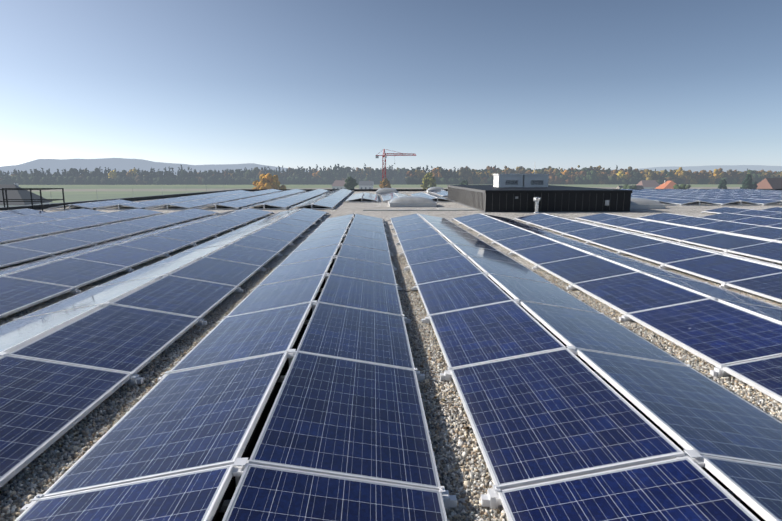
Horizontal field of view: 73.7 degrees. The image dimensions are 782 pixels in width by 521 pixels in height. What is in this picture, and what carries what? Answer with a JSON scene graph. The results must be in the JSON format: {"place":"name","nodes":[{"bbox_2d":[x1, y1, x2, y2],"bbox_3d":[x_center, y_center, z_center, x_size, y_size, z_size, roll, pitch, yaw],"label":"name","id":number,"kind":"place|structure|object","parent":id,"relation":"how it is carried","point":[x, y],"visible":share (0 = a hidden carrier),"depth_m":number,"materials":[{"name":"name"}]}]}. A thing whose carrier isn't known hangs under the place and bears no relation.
{"place":"outdoors","nodes":[
{"label":"outdoors","id":0,"kind":"place"},
{"bbox_2d":[0,183,50,206],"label":"white house","id":1,"kind":"structure","parent":0,"point":[18,194],"depth_m":95.37,"materials":[{"name":"white"}]},
{"bbox_2d":[0,158,318,174],"bbox_3d":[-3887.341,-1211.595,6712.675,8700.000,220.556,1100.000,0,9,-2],"label":"mountain ridge","id":2,"kind":"structure","parent":0,"point":[91,165],"depth_m":6591.80,"materials":[{"name":"blue"}]},
{"bbox_2d":[10,175,741,203],"bbox_3d":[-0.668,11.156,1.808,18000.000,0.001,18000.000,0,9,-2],"label":"grass field","id":3,"kind":"structure","parent":0,"point":[74,193],"depth_m":417.47,"materials":[{"name":"green plant"}]},
{"bbox_2d":[0,163,409,184],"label":"forest","id":4,"kind":"object","parent":3,"relation":"on","point":[298,176],"materials":[{"name":"green plant"}]},
{"bbox_2d":[332,180,345,188],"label":"house","id":5,"kind":"structure","parent":3,"relation":"on","point":[337,184],"depth_m":351.96,"materials":[{"name":"grey"}]},
{"bbox_2d":[359,181,373,188],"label":"building","id":6,"kind":"structure","parent":3,"relation":"on","point":[366,184],"depth_m":364.40,"materials":[{"name":"grey"}]},
{"bbox_2d":[375,149,415,180],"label":"tower crane","id":7,"kind":"object","parent":3,"relation":"on","point":[394,154],"visible":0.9,"depth_m":391.60,"materials":[{"name":"red"}]},
{"bbox_2d":[405,165,781,184],"bbox_3d":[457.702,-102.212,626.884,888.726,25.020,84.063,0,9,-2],"label":"forest","id":8,"kind":"object","parent":3,"relation":"on","point":[597,175],"materials":[{"name":"green plant"}]},
{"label":"tree trunks","id":9,"kind":"structure","parent":3,"relation":"on","visible":0},
{"bbox_2d":[252,172,757,188],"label":"trees","id":10,"kind":"object","parent":9,"relation":"on","point":[268,181],"visible":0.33,"depth_m":146.14,"materials":[{"name":"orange plant"}]},
{"bbox_2d":[0,189,781,210],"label":"building","id":11,"kind":"structure","parent":0,"point":[45,206],"depth_m":37.03,"materials":[{"name":"grey"}]},
{"bbox_2d":[0,188,65,210],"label":"guard rail","id":12,"kind":"object","parent":11,"relation":"on","point":[31,199],"visible":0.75,"depth_m":24.72,"materials":[{"name":"black metal"}]},
{"bbox_2d":[50,185,631,291],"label":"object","id":13,"kind":"object","parent":11,"relation":"on","point":[606,201],"visible":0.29,"depth_m":23.66,"materials":[{"name":"grey metal"}]},
{"bbox_2d":[426,187,445,192],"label":"skylight dome","id":14,"kind":"structure","parent":13,"relation":"on","point":[428,190],"depth_m":48.58,"materials":[{"name":"plastic"}]},
{"bbox_2d":[533,197,540,212],"bbox_3d":[6.485,-2.475,23.179,0.324,0.715,0.324,0,9,-2],"label":"vent pipe","id":15,"kind":"object","parent":13,"relation":"on","point":[536,199],"visible":1,"depth_m":23.10,"materials":[{"name":"silver metal"}]},
{"bbox_2d":[447,185,632,211],"bbox_3d":[7.388,-3.665,29.555,6.720,0.981,12.070,0,9,-2],"label":"penthouse","id":16,"kind":"object","parent":13,"relation":"on","point":[491,198],"visible":0.98,"depth_m":23.68,"materials":[{"name":"black metal"}]},
{"bbox_2d":[493,174,523,186],"bbox_3d":[6.610,-4.528,29.486,1.420,0.750,1.380,0,9,-2],"label":"vent unit","id":17,"kind":"object","parent":16,"relation":"on","point":[507,180],"visible":0.96,"depth_m":28.85,"materials":[{"name":"white paint"}]},
{"bbox_2d":[523,174,548,186],"bbox_3d":[8.029,-4.536,29.534,1.420,0.750,1.380,0,9,-2],"label":"vent unit","id":18,"kind":"object","parent":16,"relation":"on","point":[535,180],"visible":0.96,"depth_m":28.89,"materials":[{"name":"white paint"}]},
{"bbox_2d":[376,188,398,193],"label":"skylight dome","id":19,"kind":"structure","parent":11,"relation":"on","point":[384,190],"depth_m":44.77,"materials":[{"name":"plastic"}]},
{"bbox_2d":[0,191,781,520],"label":"roof gravel","id":20,"kind":"structure","parent":11,"relation":"on","point":[344,207],"depth_m":20.77,"materials":[{"name":"grey gravel"}]},
{"bbox_2d":[16,229,700,446],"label":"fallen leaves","id":21,"kind":"object","parent":20,"relation":"on","point":[465,428],"visible":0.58,"depth_m":4.58,"materials":[{"name":"plant"}]},
{"bbox_2d":[0,342,781,520],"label":"gravel stones","id":22,"kind":"object","parent":20,"relation":"on","point":[23,493],"visible":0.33,"depth_m":3.45,"materials":[{"name":"grey gravel"}]},
{"bbox_2d":[0,254,781,349],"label":"gravel stones","id":23,"kind":"object","parent":20,"relation":"on","point":[404,283],"visible":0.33,"depth_m":6.67,"materials":[{"name":"grey gravel"}]},
{"bbox_2d":[0,189,781,513],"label":"mounting brackets","id":24,"kind":"object","parent":20,"relation":"on","point":[490,499],"visible":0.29,"depth_m":5.90,"materials":[{"name":"metal"}]},
{"bbox_2d":[0,189,781,520],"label":"solar panels","id":25,"kind":"object","parent":24,"relation":"on","point":[560,431],"visible":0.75,"depth_m":4.32,"materials":[{"name":"blue glass"}]},
{"bbox_2d":[363,208,478,210],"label":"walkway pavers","id":26,"kind":"object","parent":20,"relation":"on","point":[452,209],"visible":1,"depth_m":24.81,"materials":[{"name":"concrete"}]},
{"bbox_2d":[71,196,778,520],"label":"mounting rails","id":27,"kind":"object","parent":20,"relation":"on","point":[247,453],"visible":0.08,"depth_m":3.88,"materials":[{"name":"metal"}]},
{"bbox_2d":[388,196,436,206],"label":"skylight dome","id":28,"kind":"structure","parent":11,"relation":"on","point":[411,201],"depth_m":27.33,"materials":[{"name":"plastic"}]},
{"bbox_2d":[630,197,666,208],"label":"skylight dome","id":29,"kind":"structure","parent":11,"relation":"on","point":[639,203],"depth_m":25.83,"materials":[{"name":"plastic"}]},
{"bbox_2d":[0,0,781,171],"label":"sky","id":30,"kind":"structure","parent":0,"point":[474,84],"materials":[{"name":"blue"}]},
{"bbox_2d":[616,185,643,188],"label":"dark house","id":31,"kind":"structure","parent":0,"point":[638,187],"depth_m":191.15,"materials":[{"name":"beige"}]},
{"bbox_2d":[637,180,659,188],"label":"brown house","id":32,"kind":"structure","parent":0,"point":[649,184],"depth_m":329.59,"materials":[{"name":"beige"}]},
{"bbox_2d":[655,180,675,188],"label":"house roof","id":33,"kind":"structure","parent":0,"point":[667,184],"depth_m":249.15,"materials":[{"name":"beige"}]},
{"bbox_2d":[617,165,781,172],"bbox_3d":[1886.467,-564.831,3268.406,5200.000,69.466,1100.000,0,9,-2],"label":"hill","id":34,"kind":"structure","parent":0,"point":[741,168],"depth_m":3195.83,"materials":[{"name":"grey"}]},
{"bbox_2d":[757,178,781,188],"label":"house roof","id":35,"kind":"structure","parent":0,"point":[770,183],"depth_m":151.51,"materials":[{"name":"beige"}]}
]}

